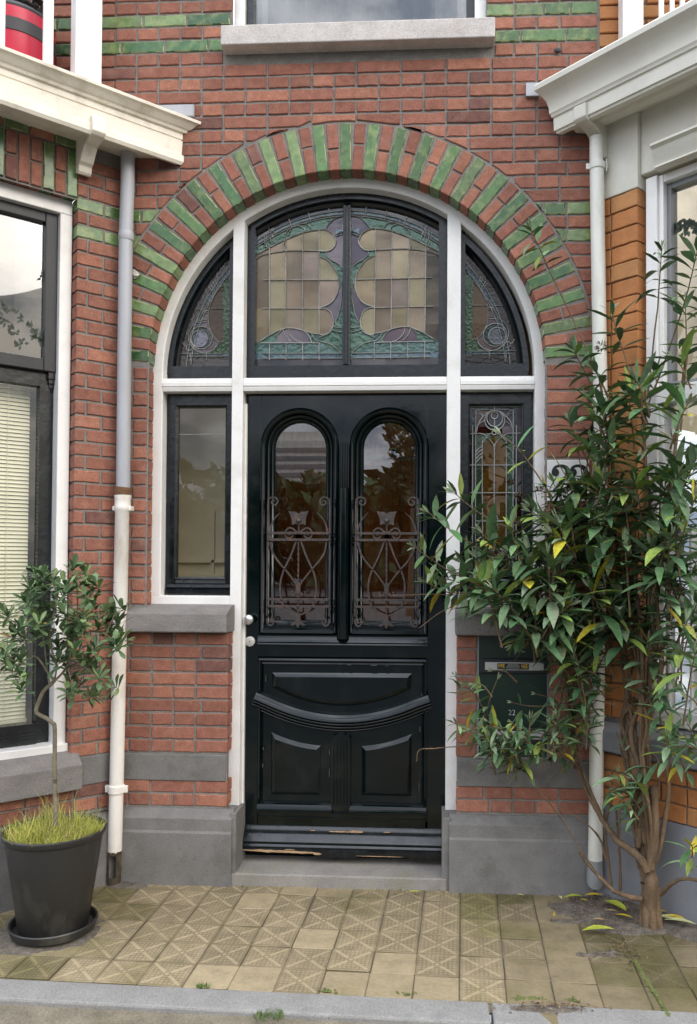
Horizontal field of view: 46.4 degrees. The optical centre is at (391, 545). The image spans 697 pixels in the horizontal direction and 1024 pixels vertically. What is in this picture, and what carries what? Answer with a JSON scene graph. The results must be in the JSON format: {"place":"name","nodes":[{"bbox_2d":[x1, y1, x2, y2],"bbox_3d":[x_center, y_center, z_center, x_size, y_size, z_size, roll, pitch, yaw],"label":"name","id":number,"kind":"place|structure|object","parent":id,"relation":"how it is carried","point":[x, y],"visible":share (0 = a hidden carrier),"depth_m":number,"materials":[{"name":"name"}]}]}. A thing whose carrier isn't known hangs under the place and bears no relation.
{"place":"outdoors","nodes":[
{"label":"outdoors","id":0,"kind":"place"},
{"bbox_2d":[106,881,148,888],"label":"soil","id":1,"kind":"structure","parent":0,"point":[127,885],"depth_m":3.68,"materials":[{"name":"grey soil"}]},
{"bbox_2d":[0,1004,492,1023],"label":"road","id":2,"kind":"structure","parent":0,"point":[18,1014],"depth_m":2.65,"materials":[{"name":"grey asphalt"}]},
{"bbox_2d":[253,1007,284,1022],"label":"grass tuft","id":3,"kind":"object","parent":2,"relation":"on","point":[279,1014],"visible":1,"depth_m":2.64,"materials":[{"name":"green plant"}]},
{"bbox_2d":[0,979,696,1023],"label":"kerb","id":4,"kind":"structure","parent":2,"relation":"on","point":[342,1008],"depth_m":2.70,"materials":[{"name":"concrete"}]},
{"bbox_2d":[509,1005,578,1012],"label":"soil","id":5,"kind":"structure","parent":4,"relation":"on","point":[540,1009],"depth_m":2.68,"materials":[{"name":"soil"}]},
{"bbox_2d":[0,884,696,1023],"bbox_3d":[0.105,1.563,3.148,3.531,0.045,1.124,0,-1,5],"label":"pavement","id":6,"kind":"structure","parent":0,"point":[166,946],"depth_m":3.09,"materials":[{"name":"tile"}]},
{"bbox_2d":[0,915,104,956],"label":"soil","id":7,"kind":"structure","parent":6,"relation":"on","point":[8,946],"depth_m":3.11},
{"bbox_2d":[7,905,97,945],"bbox_3d":[-1.345,1.509,3.231,0.336,0.038,0.336,0,-1,3],"label":"pot saucer","id":8,"kind":"object","parent":7,"relation":"on","point":[15,936],"visible":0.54,"depth_m":3.11,"materials":[{"name":"black plastic"}]},
{"bbox_2d":[0,813,106,937],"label":"flower pot","id":9,"kind":"object","parent":8,"relation":"on","point":[52,886],"visible":0.75,"depth_m":3.10,"materials":[{"name":"black plastic"}]},
{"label":"soil","id":10,"kind":"object","parent":9,"relation":"in","visible":0},
{"bbox_2d":[0,786,107,849],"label":"pot grass","id":11,"kind":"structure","parent":10,"relation":"on","point":[30,833],"depth_m":3.23,"materials":[{"name":"green plant"}]},
{"bbox_2d":[0,553,134,825],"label":"potted tree","id":12,"kind":"object","parent":10,"relation":"on","point":[74,632],"visible":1,"depth_m":3.23,"materials":[{"name":"green plant"}]},
{"bbox_2d":[196,981,211,988],"bbox_3d":[-0.653,1.528,2.817,0.057,0.022,0.044,0,-1,3],"label":"grass tuft","id":13,"kind":"object","parent":6,"relation":"on","point":[201,985],"visible":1,"depth_m":2.81,"materials":[{"name":"green plant"}]},
{"bbox_2d":[29,0,599,895],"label":"red brick house","id":14,"kind":"structure","parent":6,"relation":"on","point":[353,328],"depth_m":3.84,"materials":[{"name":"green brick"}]},
{"bbox_2d":[0,45,200,912],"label":"bay window","id":15,"kind":"structure","parent":14,"relation":"attached to","point":[66,137],"depth_m":3.69,"materials":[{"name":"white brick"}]},
{"bbox_2d":[0,383,29,724],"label":"venetian blind","id":16,"kind":"object","parent":15,"relation":"attached to","point":[10,562],"visible":0.73,"depth_m":3.69,"materials":[{"name":"white plastic"}]},
{"bbox_2d":[5,0,56,64],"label":"plastic tub","id":17,"kind":"object","parent":15,"relation":"on","point":[23,28],"visible":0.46,"depth_m":3.57,"materials":[{"name":"red plastic"}]},
{"bbox_2d":[15,0,55,14],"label":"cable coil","id":18,"kind":"object","parent":17,"relation":"on","point":[34,5],"visible":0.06,"depth_m":3.66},
{"bbox_2d":[0,181,71,759],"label":"window","id":19,"kind":"structure","parent":15,"relation":"in","point":[50,373],"depth_m":3.68,"materials":[{"name":"white paint"}]},
{"bbox_2d":[0,0,101,82],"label":"balcony railing","id":20,"kind":"object","parent":15,"relation":"on","point":[86,38],"depth_m":3.61,"materials":[{"name":"white paint"}]},
{"bbox_2d":[105,150,134,885],"bbox_3d":[-1.250,-0.171,3.742,0.108,3.433,0.078,0,-1,3],"label":"drainpipe","id":21,"kind":"object","parent":14,"relation":"attached to","point":[116,788],"visible":0.98,"depth_m":3.72,"materials":[{"name":"metal"}]},
{"bbox_2d":[241,393,446,859],"bbox_3d":[-0.226,0.388,3.878,0.991,2.243,0.115,0,-1,3],"label":"front door","id":22,"kind":"structure","parent":14,"relation":"in","point":[338,709],"depth_m":3.88,"materials":[{"name":"black paint"}]},
{"bbox_2d":[234,0,485,24],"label":"window","id":23,"kind":"structure","parent":14,"relation":"in","point":[247,12],"depth_m":3.96,"materials":[{"name":"white paint"}]},
{"bbox_2d":[277,257,446,691],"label":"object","id":24,"kind":"structure","parent":14,"relation":"in","point":[389,448],"depth_m":5.19,"materials":[{"name":"clear glass"}]},
{"bbox_2d":[477,636,547,758],"bbox_3d":[0.561,0.687,3.825,0.320,0.568,0.315,0,-1,3],"label":"letter box","id":25,"kind":"object","parent":14,"relation":"attached to","point":[520,669],"visible":0.64,"depth_m":3.69,"materials":[{"name":"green metal"}]},
{"bbox_2d":[547,460,588,500],"bbox_3d":[0.805,-0.294,3.686,0.190,0.188,0.013,0,-1,3],"label":"number plate","id":26,"kind":"object","parent":14,"relation":"attached to","point":[553,468],"visible":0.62,"depth_m":3.68,"materials":[{"name":"ceramic"}]},
{"bbox_2d":[564,534,585,574],"bbox_3d":[0.835,0.043,3.671,0.099,0.188,0.026,0,-1,3],"label":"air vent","id":27,"kind":"object","parent":14,"relation":"attached to","point":[582,549],"visible":0.11,"depth_m":3.66,"materials":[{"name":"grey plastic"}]},
{"bbox_2d":[586,134,608,889],"bbox_3d":[0.916,-0.163,3.605,0.100,3.336,0.072,0,-1,3],"label":"drainpipe","id":28,"kind":"object","parent":14,"relation":"attached to","point":[597,166],"visible":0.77,"depth_m":3.59,"materials":[{"name":"grey plastic"}]},
{"bbox_2d":[241,885,670,1016],"bbox_3d":[-0.206,1.546,3.322,2.315,0.007,1.233,0,-1,3],"label":"moss","id":29,"kind":"object","parent":6,"relation":"on","point":[637,965],"visible":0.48,"depth_m":2.77,"materials":[{"name":"green plant"}]},
{"bbox_2d":[392,889,663,1013],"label":"litter","id":30,"kind":"object","parent":6,"relation":"on","point":[537,1003],"visible":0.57,"depth_m":3.09,"materials":[{"name":"green plant"}]},
{"bbox_2d":[549,918,587,924],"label":"soil","id":31,"kind":"structure","parent":6,"relation":"on","point":[569,921],"depth_m":3.34,"materials":[{"name":"grey soil"}]},
{"bbox_2d":[576,952,596,957],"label":"soil","id":32,"kind":"structure","parent":6,"relation":"on","point":[588,955],"depth_m":3.05,"materials":[{"name":"grey soil"}]},
{"bbox_2d":[545,896,635,922],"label":"soil","id":33,"kind":"structure","parent":6,"relation":"on","point":[565,908],"depth_m":3.42,"materials":[{"name":"grey soil"}]},
{"bbox_2d":[565,894,582,896],"bbox_3d":[0.791,1.521,3.517,0.085,0.008,0.021,0,-1,-8],"label":"fallen leaf","id":34,"kind":"object","parent":33,"relation":"on","point":[573,895],"visible":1,"depth_m":3.52,"materials":[{"name":"plant"}]},
{"bbox_2d":[606,900,625,909],"bbox_3d":[0.945,1.511,3.411,0.046,0.015,0.120,1,-1,-34],"label":"fallen leaf","id":35,"kind":"object","parent":33,"relation":"on","point":[618,903],"visible":1,"depth_m":3.42,"materials":[{"name":"green plant"}]},
{"bbox_2d":[583,925,612,929],"bbox_3d":[0.826,1.527,3.230,0.129,0.013,0.037,0,-1,3],"label":"fallen leaf","id":36,"kind":"object","parent":6,"relation":"on","point":[597,927],"visible":1,"depth_m":3.24,"materials":[{"name":"yellow plant"}]},
{"bbox_2d":[533,0,696,924],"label":"neighbour house","id":37,"kind":"structure","parent":6,"relation":"on","point":[631,97],"depth_m":3.51,"materials":[{"name":"orange brick"}]},
{"bbox_2d":[618,0,684,38],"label":"balcony railing","id":38,"kind":"object","parent":37,"relation":"on","point":[630,16],"depth_m":3.60,"materials":[{"name":"white paint"}]},
{"bbox_2d":[646,162,696,730],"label":"window","id":39,"kind":"structure","parent":37,"relation":"in","point":[662,223],"depth_m":3.50,"materials":[{"name":"white paint"}]},
{"bbox_2d":[590,897,696,942],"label":"soil","id":40,"kind":"structure","parent":6,"relation":"on","point":[683,930],"depth_m":3.26,"materials":[{"name":"grey soil"}]},
{"bbox_2d":[662,914,674,917],"bbox_3d":[1.115,1.503,3.274,0.100,0.010,0.026,0,-1,27],"label":"fallen leaf","id":41,"kind":"object","parent":40,"relation":"on","point":[666,916],"visible":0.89,"depth_m":3.28,"materials":[{"name":"green plant"}]},
{"bbox_2d":[666,914,683,917],"bbox_3d":[1.142,1.500,3.275,0.090,0.009,0.022,0,-1,20],"label":"fallen leaf","id":42,"kind":"object","parent":40,"relation":"on","point":[674,915],"visible":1,"depth_m":3.28,"materials":[{"name":"yellow plant"}]},
{"bbox_2d":[665,917,694,923],"bbox_3d":[1.156,1.501,3.240,0.120,0.011,0.030,0,-1,19],"label":"fallen leaf","id":43,"kind":"object","parent":40,"relation":"on","point":[680,919],"visible":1,"depth_m":3.25,"materials":[{"name":"plant"}]},
{"bbox_2d":[595,949,622,956],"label":"soil","id":44,"kind":"structure","parent":0,"point":[611,953],"depth_m":3.06,"materials":[{"name":"grey soil"}]},
{"bbox_2d":[586,920,665,935],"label":"soil","id":45,"kind":"structure","parent":0,"point":[630,928],"depth_m":3.26,"materials":[{"name":"grey soil"}]},
{"bbox_2d":[394,214,696,930],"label":"shrub","id":46,"kind":"object","parent":45,"relation":"on","point":[556,622],"visible":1,"depth_m":3.29,"materials":[{"name":"green plant"}]}
]}

